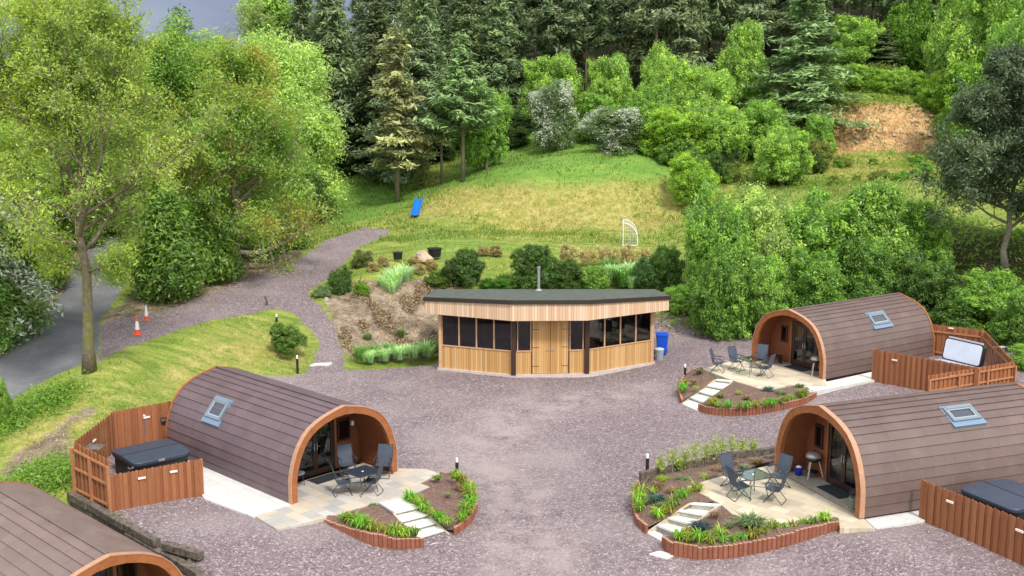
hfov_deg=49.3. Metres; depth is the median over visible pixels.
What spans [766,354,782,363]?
bench
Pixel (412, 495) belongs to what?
day lily
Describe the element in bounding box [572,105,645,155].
hawthorn tree
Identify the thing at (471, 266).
shrub
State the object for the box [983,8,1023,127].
leafy tree
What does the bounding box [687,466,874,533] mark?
patio
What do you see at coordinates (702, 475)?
bed plant
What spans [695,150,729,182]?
bush
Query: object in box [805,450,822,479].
barbecue
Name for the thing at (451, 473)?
day lily
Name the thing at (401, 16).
conifer tree
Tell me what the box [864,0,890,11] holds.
conifer tree
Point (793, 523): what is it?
day lily
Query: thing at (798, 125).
bush
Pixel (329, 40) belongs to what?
conifer tree
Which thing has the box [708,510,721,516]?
mound plant
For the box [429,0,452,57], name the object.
conifer tree
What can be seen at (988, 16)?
leafy tree
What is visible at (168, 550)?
sleeper wall
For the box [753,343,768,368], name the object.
garden chair
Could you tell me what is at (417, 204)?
play slide
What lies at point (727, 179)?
bush
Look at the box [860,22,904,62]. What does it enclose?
spruce tree
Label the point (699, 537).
day lily
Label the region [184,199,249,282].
bush
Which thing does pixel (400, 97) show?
conifer tree
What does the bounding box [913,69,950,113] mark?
leafy tree
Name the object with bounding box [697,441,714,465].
sapling
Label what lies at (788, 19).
conifer tree
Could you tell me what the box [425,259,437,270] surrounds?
shrub
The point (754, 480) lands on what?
garden table
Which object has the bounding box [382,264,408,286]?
grass tuft
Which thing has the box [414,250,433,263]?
boulder
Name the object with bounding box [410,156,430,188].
conifer tree
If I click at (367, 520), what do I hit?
day lily
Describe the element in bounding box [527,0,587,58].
conifer tree
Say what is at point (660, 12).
conifer tree
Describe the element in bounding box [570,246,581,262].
shrub
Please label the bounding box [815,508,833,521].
day lily
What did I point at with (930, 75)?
bush
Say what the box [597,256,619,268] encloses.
grass tuft
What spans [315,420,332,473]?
door
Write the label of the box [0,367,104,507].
verge weeds
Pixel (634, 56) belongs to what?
conifer tree
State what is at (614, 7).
conifer tree
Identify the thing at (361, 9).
conifer tree
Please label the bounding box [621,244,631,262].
shrub
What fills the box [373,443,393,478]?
garden chair
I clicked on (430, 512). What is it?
day lily
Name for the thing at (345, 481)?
garden chair
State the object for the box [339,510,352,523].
day lily
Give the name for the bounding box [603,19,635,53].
conifer tree
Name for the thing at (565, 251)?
shrub
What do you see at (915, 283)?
leafy tree
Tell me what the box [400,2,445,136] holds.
conifer tree
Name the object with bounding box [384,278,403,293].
grass tuft
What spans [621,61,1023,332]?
undergrowth
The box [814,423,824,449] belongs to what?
window
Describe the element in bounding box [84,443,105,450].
corner shelf
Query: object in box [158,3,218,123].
leafy tree
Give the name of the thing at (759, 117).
leafy tree
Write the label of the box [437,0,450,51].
conifer tree
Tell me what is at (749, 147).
bush
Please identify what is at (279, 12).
leafy tree
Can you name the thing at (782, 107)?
bush
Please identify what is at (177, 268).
bush
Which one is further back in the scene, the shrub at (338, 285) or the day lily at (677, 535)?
the shrub at (338, 285)
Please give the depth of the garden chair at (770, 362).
50.20 m
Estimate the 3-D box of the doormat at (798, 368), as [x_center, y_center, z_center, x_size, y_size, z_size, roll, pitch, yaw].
[13.301,3.732,51.934,0.620,0.020,1.150,-6,12,-33]
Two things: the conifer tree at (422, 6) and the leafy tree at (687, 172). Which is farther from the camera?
the conifer tree at (422, 6)
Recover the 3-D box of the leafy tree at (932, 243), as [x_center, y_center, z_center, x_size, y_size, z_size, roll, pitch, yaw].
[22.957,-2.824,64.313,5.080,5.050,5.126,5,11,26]
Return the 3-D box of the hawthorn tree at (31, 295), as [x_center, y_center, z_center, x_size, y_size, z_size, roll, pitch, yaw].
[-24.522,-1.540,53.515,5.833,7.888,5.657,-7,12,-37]
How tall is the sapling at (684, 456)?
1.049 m
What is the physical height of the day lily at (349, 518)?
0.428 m
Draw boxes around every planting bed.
[324,504,423,549]
[404,471,477,534]
[632,457,772,533]
[661,507,838,559]
[678,366,715,402]
[698,382,816,415]
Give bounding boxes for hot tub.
[112,439,189,473]
[934,336,986,366]
[961,479,1023,520]
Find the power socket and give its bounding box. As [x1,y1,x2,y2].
[160,417,165,422]
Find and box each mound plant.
[431,472,443,480]
[646,490,664,502]
[649,480,663,488]
[655,475,669,480]
[662,507,676,513]
[672,474,686,480]
[684,518,714,531]
[693,367,704,373]
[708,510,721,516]
[714,392,724,397]
[730,509,774,528]
[761,385,774,391]
[795,383,805,387]
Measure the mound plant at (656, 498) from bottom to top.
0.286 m
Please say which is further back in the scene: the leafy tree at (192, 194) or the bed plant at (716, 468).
the leafy tree at (192, 194)
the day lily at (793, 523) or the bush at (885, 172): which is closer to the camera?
the day lily at (793, 523)
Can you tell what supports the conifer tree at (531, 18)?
on the hillside
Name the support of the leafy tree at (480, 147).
on the hillside
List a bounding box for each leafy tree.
[0,53,88,221]
[0,109,61,271]
[12,52,124,230]
[35,161,93,256]
[58,184,110,247]
[76,60,132,232]
[112,142,225,237]
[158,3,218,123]
[185,25,243,203]
[224,0,279,40]
[232,0,317,55]
[456,82,514,169]
[517,51,586,123]
[572,90,619,140]
[586,51,634,126]
[621,81,676,137]
[637,103,708,156]
[639,40,688,103]
[666,150,721,204]
[672,59,737,115]
[680,176,755,315]
[683,93,754,160]
[685,245,748,341]
[715,17,771,107]
[721,250,796,339]
[727,179,812,289]
[741,97,799,160]
[751,125,816,185]
[770,186,860,285]
[780,246,850,308]
[799,112,835,157]
[821,177,918,280]
[824,12,885,65]
[834,235,899,300]
[876,0,935,69]
[888,199,955,275]
[890,248,959,313]
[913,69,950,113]
[921,0,981,75]
[928,57,998,144]
[928,299,985,330]
[942,0,1023,94]
[945,266,1023,324]
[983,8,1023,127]
[986,292,1023,348]
[987,229,1023,238]
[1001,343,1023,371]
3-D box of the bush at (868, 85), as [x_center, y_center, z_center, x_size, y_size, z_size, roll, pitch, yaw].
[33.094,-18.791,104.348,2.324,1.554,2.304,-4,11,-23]
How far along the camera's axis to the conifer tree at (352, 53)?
101.82 m
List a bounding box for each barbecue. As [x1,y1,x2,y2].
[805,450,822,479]
[810,355,819,375]
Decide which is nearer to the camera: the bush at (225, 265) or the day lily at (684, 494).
the day lily at (684, 494)
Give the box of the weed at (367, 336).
[361,332,373,340]
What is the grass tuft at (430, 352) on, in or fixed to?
on the ground at (172, 370)
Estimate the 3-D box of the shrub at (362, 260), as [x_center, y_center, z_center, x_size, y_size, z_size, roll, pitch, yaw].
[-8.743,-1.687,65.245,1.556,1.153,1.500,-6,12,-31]
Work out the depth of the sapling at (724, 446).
38.49 m
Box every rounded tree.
[218,95,318,232]
[235,22,350,217]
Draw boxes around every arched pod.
[0,481,182,575]
[165,366,397,504]
[751,292,934,381]
[774,382,1023,518]
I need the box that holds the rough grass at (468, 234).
[0,82,1023,571]
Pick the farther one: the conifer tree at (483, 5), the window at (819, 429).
the conifer tree at (483, 5)
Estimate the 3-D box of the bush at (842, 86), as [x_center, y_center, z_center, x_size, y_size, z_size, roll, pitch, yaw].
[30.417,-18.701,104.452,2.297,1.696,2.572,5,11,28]
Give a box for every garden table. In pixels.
[344,465,381,490]
[735,468,773,501]
[737,356,764,376]
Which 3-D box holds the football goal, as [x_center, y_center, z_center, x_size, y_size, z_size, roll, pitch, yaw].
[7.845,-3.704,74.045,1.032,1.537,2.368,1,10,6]
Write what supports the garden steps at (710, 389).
on the gravel courtyard
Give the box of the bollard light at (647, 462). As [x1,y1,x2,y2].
[645,453,648,469]
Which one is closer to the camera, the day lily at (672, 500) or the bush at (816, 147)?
the day lily at (672, 500)
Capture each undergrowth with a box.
[52,188,368,316]
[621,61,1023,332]
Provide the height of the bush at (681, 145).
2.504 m
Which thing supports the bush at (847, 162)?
on the hillside
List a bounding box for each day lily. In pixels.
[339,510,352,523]
[341,511,361,524]
[344,509,368,526]
[350,515,372,529]
[353,511,371,527]
[361,516,379,530]
[369,520,383,531]
[377,524,391,534]
[383,520,401,534]
[386,521,404,535]
[395,527,412,537]
[397,524,416,536]
[399,488,416,501]
[404,492,423,502]
[410,524,422,535]
[411,493,428,507]
[413,497,429,510]
[421,504,429,513]
[424,507,436,515]
[427,508,446,518]
[431,510,445,522]
[439,514,455,525]
[445,467,459,478]
[450,468,467,481]
[455,473,468,483]
[455,502,477,514]
[455,510,467,521]
[457,495,474,509]
[457,508,469,517]
[458,481,480,496]
[461,484,479,491]
[462,479,479,489]
[463,493,482,507]
[465,491,479,499]
[629,482,649,494]
[630,485,648,497]
[630,492,648,501]
[631,499,647,511]
[632,495,649,506]
[649,503,667,518]
[658,501,676,512]
[664,493,682,506]
[670,487,692,497]
[671,525,687,539]
[674,382,689,390]
[678,531,693,542]
[685,526,711,542]
[687,477,708,491]
[704,529,717,544]
[706,396,714,405]
[712,530,730,541]
[721,399,733,407]
[728,533,740,541]
[734,531,752,541]
[735,402,741,408]
[738,400,752,408]
[746,524,765,539]
[752,399,760,407]
[756,523,773,534]
[760,398,769,406]
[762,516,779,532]
[769,398,777,405]
[778,394,789,401]
[778,397,786,403]
[778,521,790,527]
[787,518,799,526]
[795,388,806,397]
[795,388,811,396]
[798,515,809,523]
[802,513,819,524]
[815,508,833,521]
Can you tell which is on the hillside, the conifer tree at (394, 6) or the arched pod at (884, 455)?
the conifer tree at (394, 6)
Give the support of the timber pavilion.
on the gravel courtyard
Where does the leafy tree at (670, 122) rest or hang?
on the hillside
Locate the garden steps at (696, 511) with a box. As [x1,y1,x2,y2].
[647,502,721,540]
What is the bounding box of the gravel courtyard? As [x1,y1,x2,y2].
[95,317,1023,575]
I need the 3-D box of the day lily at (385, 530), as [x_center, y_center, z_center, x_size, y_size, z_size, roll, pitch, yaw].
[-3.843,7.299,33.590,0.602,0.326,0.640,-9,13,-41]
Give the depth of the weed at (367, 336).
58.27 m
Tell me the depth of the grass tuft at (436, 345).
57.17 m
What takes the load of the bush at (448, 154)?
on the hillside
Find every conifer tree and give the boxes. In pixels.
[280,1,310,43]
[284,0,316,90]
[303,0,365,180]
[305,1,362,151]
[335,0,356,92]
[338,33,372,172]
[342,0,416,160]
[345,0,363,65]
[346,0,373,137]
[349,19,436,184]
[353,11,386,92]
[364,27,449,202]
[383,0,404,41]
[392,0,425,85]
[395,0,405,31]
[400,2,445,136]
[402,0,456,159]
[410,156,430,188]
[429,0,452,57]
[436,0,480,77]
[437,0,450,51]
[442,0,489,124]
[443,0,488,75]
[473,0,524,115]
[475,0,492,56]
[479,0,532,97]
[484,0,535,83]
[519,0,545,60]
[521,8,545,49]
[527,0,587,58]
[534,0,594,78]
[562,0,619,90]
[598,0,632,61]
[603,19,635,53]
[610,0,674,87]
[624,0,683,51]
[658,20,696,52]
[659,0,717,85]
[687,0,715,53]
[695,0,745,86]
[704,1,725,60]
[708,0,744,54]
[723,0,783,38]
[758,0,800,59]
[773,0,835,59]
[829,6,832,30]
[830,0,873,16]
[860,7,863,49]
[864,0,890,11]
[871,0,882,28]
[875,0,923,61]
[908,0,949,29]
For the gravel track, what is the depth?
60.86 m
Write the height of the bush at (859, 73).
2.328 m
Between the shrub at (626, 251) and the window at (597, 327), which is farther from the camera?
the shrub at (626, 251)
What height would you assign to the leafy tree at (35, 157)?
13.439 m
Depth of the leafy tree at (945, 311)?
58.37 m
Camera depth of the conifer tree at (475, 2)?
115.68 m
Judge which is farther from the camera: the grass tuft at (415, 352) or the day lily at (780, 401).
the grass tuft at (415, 352)
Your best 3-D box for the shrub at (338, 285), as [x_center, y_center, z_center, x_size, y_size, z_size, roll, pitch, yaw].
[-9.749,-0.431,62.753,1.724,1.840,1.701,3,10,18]
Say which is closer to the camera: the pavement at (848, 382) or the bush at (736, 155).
the pavement at (848, 382)
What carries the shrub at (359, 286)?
on the ground at (172, 370)
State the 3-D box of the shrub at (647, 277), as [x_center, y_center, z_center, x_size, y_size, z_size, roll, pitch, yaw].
[7.945,-0.816,64.671,2.103,2.120,2.132,-2,10,-13]
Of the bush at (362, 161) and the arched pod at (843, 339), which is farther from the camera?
the bush at (362, 161)
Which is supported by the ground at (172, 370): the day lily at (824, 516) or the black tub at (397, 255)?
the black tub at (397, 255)
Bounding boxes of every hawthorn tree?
[0,187,69,340]
[526,79,579,151]
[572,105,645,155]
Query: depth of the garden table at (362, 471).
36.74 m
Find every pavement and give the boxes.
[188,460,290,517]
[804,372,874,394]
[865,510,924,529]
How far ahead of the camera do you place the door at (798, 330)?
52.26 m
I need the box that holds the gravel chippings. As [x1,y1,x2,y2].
[110,303,997,575]
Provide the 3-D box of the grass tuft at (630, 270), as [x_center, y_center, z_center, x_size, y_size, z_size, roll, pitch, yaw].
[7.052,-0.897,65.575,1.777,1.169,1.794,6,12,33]
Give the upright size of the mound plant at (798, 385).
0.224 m
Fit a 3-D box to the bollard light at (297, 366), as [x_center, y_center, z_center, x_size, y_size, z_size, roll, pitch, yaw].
[-10.124,3.625,52.575,0.120,0.920,0.120,0,10,0]
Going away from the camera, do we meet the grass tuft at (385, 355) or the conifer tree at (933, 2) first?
the grass tuft at (385, 355)
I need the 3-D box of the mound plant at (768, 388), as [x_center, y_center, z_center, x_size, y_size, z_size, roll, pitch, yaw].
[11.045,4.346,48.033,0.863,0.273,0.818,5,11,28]
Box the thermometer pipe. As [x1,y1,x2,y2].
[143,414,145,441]
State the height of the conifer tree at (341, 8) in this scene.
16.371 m
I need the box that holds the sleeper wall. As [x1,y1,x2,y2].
[67,491,234,575]
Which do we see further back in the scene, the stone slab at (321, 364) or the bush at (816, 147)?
the bush at (816, 147)
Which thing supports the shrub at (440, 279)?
on the ground at (172, 370)
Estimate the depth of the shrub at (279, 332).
54.14 m
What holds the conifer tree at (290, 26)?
on the hillside
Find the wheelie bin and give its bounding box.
[656,332,668,353]
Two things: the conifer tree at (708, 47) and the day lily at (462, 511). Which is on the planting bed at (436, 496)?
the day lily at (462, 511)
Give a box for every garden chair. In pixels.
[329,462,352,496]
[337,443,356,478]
[361,461,384,495]
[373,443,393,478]
[709,348,724,372]
[720,451,744,490]
[725,465,751,501]
[727,346,744,371]
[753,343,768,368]
[756,354,775,378]
[763,468,789,505]
[766,452,792,487]
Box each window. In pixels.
[117,563,136,575]
[336,417,350,441]
[442,315,458,345]
[459,316,475,346]
[476,318,493,348]
[494,320,510,349]
[516,321,531,351]
[569,321,583,350]
[590,318,604,348]
[605,316,620,345]
[620,314,635,343]
[636,312,651,341]
[781,325,787,342]
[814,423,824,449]
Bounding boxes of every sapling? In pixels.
[653,453,667,474]
[661,442,681,472]
[672,456,682,471]
[678,444,698,468]
[689,439,705,467]
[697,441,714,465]
[703,434,723,462]
[716,436,727,452]
[724,434,740,452]
[736,438,749,450]
[747,437,757,448]
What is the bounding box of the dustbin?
[654,347,663,359]
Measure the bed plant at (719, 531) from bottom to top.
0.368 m
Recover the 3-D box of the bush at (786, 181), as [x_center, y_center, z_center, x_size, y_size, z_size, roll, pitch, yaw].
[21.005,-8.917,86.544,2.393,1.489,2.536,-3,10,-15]
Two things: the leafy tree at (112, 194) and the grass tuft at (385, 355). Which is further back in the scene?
the leafy tree at (112, 194)
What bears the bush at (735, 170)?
on the hillside
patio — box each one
[255,461,438,531]
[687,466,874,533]
[703,355,827,390]
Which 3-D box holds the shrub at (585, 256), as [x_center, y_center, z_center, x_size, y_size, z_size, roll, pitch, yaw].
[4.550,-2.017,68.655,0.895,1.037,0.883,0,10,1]
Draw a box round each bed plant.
[452,483,463,488]
[647,485,658,493]
[664,486,681,493]
[679,527,693,533]
[700,471,709,478]
[709,465,721,471]
[709,521,728,535]
[722,518,740,527]
[737,464,751,469]
[749,457,764,464]
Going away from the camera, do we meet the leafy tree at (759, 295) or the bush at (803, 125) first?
the leafy tree at (759, 295)
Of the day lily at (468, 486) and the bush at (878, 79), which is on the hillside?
the bush at (878, 79)
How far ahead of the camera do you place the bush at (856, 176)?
84.84 m
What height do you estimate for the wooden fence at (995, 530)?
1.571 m
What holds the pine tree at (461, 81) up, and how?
on the hillside
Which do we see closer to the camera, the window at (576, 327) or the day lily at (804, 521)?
the day lily at (804, 521)
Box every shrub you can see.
[268,322,308,356]
[311,284,332,297]
[324,265,352,295]
[349,249,374,268]
[352,283,369,295]
[366,262,378,272]
[376,256,389,266]
[407,256,419,265]
[412,262,425,274]
[423,270,450,288]
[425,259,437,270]
[441,256,462,286]
[452,247,486,287]
[477,245,489,255]
[478,274,516,288]
[489,244,502,256]
[509,242,558,288]
[550,257,584,288]
[559,242,571,261]
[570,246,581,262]
[577,265,610,288]
[579,247,591,263]
[590,244,601,263]
[600,246,612,261]
[611,247,622,261]
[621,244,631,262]
[631,246,642,262]
[632,255,665,290]
[642,248,651,260]
[649,243,686,289]
[663,284,690,314]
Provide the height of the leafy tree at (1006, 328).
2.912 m
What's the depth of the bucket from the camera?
36.58 m
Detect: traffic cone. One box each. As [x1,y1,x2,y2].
[133,316,141,335]
[143,305,149,320]
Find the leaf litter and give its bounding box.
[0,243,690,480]
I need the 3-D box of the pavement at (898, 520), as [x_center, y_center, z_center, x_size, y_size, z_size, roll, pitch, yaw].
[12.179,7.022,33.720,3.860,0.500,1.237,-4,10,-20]
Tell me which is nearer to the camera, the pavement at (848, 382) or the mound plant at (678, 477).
the mound plant at (678, 477)
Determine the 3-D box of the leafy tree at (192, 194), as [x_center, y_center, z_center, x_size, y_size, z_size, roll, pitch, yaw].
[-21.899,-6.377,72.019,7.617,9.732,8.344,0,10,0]
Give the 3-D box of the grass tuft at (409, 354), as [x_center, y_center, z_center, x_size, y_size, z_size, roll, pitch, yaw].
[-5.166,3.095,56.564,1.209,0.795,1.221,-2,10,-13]
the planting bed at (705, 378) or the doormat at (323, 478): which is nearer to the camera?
the doormat at (323, 478)
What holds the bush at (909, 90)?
on the hillside
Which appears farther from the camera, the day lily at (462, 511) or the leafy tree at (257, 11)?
the leafy tree at (257, 11)
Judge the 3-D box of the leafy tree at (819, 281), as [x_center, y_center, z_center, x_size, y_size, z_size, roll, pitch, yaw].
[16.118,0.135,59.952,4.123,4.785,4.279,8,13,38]
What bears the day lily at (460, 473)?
on the planting bed at (436, 496)
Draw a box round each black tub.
[392,251,402,259]
[427,247,441,256]
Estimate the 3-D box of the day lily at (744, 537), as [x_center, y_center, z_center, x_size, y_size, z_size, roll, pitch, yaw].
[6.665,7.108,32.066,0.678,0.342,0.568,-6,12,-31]
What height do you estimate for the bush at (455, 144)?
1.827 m
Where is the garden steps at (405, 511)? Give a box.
[379,498,448,544]
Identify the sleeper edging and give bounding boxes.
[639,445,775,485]
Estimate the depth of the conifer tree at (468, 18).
106.60 m
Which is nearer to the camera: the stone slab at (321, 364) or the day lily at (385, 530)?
the day lily at (385, 530)
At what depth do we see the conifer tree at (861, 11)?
117.60 m
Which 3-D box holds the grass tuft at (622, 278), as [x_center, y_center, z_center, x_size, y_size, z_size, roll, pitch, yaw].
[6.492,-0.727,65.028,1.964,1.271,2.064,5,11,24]
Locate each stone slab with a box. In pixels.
[310,362,331,366]
[649,551,673,559]
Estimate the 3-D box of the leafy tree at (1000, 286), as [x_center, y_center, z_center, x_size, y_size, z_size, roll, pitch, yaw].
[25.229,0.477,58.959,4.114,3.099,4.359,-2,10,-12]
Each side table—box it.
[298,470,304,485]
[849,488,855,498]
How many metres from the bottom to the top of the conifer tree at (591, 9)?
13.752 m
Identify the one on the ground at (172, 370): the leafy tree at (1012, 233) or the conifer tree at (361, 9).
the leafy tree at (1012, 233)
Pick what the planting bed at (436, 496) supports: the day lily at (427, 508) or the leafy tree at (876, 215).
the day lily at (427, 508)
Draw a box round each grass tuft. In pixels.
[347,342,370,360]
[360,349,372,361]
[361,348,378,362]
[362,340,384,358]
[372,272,394,290]
[375,346,388,359]
[375,346,394,361]
[377,340,401,357]
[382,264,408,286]
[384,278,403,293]
[390,345,410,359]
[391,264,416,281]
[391,346,399,358]
[401,341,417,356]
[409,342,422,357]
[416,339,433,355]
[423,342,437,356]
[428,337,438,352]
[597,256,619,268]
[600,265,614,285]
[601,267,613,283]
[603,263,621,281]
[608,262,627,282]
[612,265,632,286]
[614,264,629,283]
[617,259,638,268]
[621,264,636,275]
[624,273,637,288]
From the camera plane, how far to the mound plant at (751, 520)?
32.59 m
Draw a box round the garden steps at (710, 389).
[680,379,732,411]
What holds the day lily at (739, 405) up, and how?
on the planting bed at (730, 391)
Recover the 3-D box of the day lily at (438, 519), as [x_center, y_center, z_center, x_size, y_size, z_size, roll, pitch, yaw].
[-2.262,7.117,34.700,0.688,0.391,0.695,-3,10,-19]
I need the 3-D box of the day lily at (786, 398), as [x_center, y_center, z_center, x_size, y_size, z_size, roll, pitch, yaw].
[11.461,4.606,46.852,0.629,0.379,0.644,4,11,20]
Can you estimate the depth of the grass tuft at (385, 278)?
62.92 m
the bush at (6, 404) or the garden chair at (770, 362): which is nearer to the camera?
the bush at (6, 404)
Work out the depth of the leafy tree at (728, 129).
89.69 m
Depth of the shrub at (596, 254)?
68.54 m
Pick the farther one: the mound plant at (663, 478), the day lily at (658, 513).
the mound plant at (663, 478)
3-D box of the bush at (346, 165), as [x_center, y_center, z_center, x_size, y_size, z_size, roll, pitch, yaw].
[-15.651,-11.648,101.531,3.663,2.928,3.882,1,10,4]
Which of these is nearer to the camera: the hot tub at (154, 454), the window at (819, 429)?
the window at (819, 429)
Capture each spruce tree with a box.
[737,0,878,128]
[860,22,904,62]
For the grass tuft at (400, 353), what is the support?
on the ground at (172, 370)
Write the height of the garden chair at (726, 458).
1.054 m
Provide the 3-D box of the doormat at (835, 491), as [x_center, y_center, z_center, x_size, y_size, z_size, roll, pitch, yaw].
[10.203,6.410,35.152,0.620,0.020,1.150,-4,11,-20]
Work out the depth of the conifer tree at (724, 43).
119.00 m
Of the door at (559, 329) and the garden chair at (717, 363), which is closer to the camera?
the garden chair at (717, 363)
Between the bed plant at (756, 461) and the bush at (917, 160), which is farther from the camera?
the bush at (917, 160)
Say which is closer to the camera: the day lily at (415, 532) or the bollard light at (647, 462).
the day lily at (415, 532)
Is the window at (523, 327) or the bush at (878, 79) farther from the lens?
the bush at (878, 79)
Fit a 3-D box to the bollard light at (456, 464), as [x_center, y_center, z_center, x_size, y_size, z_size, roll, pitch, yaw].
[-1.949,6.440,39.495,0.120,0.880,0.120,0,10,0]
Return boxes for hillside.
[95,0,1023,244]
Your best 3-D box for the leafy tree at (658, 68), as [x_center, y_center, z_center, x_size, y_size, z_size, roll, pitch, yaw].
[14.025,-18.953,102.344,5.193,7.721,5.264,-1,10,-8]
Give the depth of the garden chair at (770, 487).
34.27 m
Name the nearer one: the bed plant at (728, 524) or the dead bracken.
the bed plant at (728, 524)
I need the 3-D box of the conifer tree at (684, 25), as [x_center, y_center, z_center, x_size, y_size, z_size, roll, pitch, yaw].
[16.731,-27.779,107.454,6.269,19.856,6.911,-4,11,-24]
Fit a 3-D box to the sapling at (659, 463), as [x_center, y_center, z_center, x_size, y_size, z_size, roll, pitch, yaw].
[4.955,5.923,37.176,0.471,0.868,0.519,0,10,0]
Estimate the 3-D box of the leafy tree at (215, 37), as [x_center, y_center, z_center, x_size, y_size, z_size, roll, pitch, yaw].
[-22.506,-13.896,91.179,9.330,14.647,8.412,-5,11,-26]
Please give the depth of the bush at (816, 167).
88.83 m
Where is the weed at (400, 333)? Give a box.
[396,327,406,336]
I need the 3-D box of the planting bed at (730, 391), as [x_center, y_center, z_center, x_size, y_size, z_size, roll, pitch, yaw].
[10.638,4.837,47.742,3.612,0.787,4.876,7,12,36]
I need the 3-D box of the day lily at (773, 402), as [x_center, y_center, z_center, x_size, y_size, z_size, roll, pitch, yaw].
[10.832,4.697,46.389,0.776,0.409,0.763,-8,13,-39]
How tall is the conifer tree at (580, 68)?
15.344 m
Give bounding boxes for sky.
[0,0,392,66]
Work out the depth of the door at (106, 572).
30.20 m
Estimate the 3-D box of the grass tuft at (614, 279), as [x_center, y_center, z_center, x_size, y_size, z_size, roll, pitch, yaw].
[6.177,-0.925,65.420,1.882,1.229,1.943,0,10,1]
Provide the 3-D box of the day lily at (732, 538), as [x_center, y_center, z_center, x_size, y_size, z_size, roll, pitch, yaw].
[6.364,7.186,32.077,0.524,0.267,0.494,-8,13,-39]
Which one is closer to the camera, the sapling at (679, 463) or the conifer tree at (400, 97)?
the sapling at (679, 463)
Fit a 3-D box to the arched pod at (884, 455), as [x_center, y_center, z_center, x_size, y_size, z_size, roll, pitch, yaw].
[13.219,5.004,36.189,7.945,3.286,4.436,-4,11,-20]
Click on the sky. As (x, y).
(205, 13)
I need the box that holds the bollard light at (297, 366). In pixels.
[296,355,298,373]
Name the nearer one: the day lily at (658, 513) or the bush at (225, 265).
the day lily at (658, 513)
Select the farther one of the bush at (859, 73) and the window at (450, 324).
the bush at (859, 73)
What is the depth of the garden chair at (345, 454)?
38.52 m
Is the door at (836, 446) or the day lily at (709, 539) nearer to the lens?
the day lily at (709, 539)
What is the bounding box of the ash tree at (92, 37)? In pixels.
[0,0,252,374]
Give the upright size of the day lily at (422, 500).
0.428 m
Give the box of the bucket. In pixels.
[794,465,803,475]
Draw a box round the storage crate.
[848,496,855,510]
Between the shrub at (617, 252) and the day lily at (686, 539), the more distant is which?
the shrub at (617, 252)
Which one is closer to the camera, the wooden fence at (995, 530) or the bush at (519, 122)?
the wooden fence at (995, 530)
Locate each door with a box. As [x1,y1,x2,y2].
[91,567,109,575]
[298,433,315,478]
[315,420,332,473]
[532,321,549,373]
[550,321,568,372]
[792,323,804,365]
[803,326,815,368]
[828,424,844,487]
[842,442,855,494]
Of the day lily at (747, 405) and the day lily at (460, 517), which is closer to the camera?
the day lily at (460, 517)
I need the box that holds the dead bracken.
[338,275,459,361]
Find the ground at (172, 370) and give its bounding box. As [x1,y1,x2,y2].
[0,188,1023,561]
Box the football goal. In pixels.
[622,219,637,245]
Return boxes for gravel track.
[96,228,387,364]
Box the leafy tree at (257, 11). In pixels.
[224,0,279,40]
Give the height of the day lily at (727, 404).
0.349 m
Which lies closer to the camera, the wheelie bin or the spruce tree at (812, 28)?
the wheelie bin
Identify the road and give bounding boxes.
[0,236,133,398]
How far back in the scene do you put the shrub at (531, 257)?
63.26 m
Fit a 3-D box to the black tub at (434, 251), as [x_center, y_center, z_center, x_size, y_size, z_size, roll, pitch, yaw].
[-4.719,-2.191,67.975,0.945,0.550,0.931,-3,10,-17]
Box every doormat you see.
[307,472,343,484]
[784,365,811,371]
[816,484,853,498]
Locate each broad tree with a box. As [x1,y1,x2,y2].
[38,20,298,256]
[117,26,339,275]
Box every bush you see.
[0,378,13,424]
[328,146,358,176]
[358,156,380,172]
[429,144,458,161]
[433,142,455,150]
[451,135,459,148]
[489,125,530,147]
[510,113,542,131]
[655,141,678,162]
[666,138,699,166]
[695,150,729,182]
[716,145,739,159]
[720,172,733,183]
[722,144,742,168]
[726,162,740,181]
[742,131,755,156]
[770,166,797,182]
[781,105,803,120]
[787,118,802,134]
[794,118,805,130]
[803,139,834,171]
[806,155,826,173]
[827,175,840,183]
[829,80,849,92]
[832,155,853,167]
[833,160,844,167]
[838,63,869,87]
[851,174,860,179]
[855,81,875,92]
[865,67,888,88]
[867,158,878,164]
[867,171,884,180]
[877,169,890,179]
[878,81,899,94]
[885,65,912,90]
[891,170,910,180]
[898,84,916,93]
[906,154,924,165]
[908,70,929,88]
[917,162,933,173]
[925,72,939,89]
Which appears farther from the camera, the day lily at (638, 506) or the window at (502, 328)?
the window at (502, 328)
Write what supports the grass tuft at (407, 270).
on the ground at (172, 370)
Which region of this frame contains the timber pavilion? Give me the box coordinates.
[423,266,670,377]
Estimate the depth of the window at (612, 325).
53.03 m
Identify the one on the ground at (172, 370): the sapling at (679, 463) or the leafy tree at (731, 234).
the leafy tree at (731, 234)
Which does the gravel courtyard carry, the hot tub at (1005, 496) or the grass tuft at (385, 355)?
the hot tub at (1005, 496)
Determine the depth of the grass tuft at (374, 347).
55.84 m
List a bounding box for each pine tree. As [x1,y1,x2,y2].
[383,15,449,169]
[413,64,460,183]
[415,33,502,182]
[905,36,1023,271]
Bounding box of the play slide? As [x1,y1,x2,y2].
[410,197,422,215]
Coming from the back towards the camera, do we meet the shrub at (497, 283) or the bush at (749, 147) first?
the bush at (749, 147)
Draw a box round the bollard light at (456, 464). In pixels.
[455,458,458,471]
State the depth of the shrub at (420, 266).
64.69 m

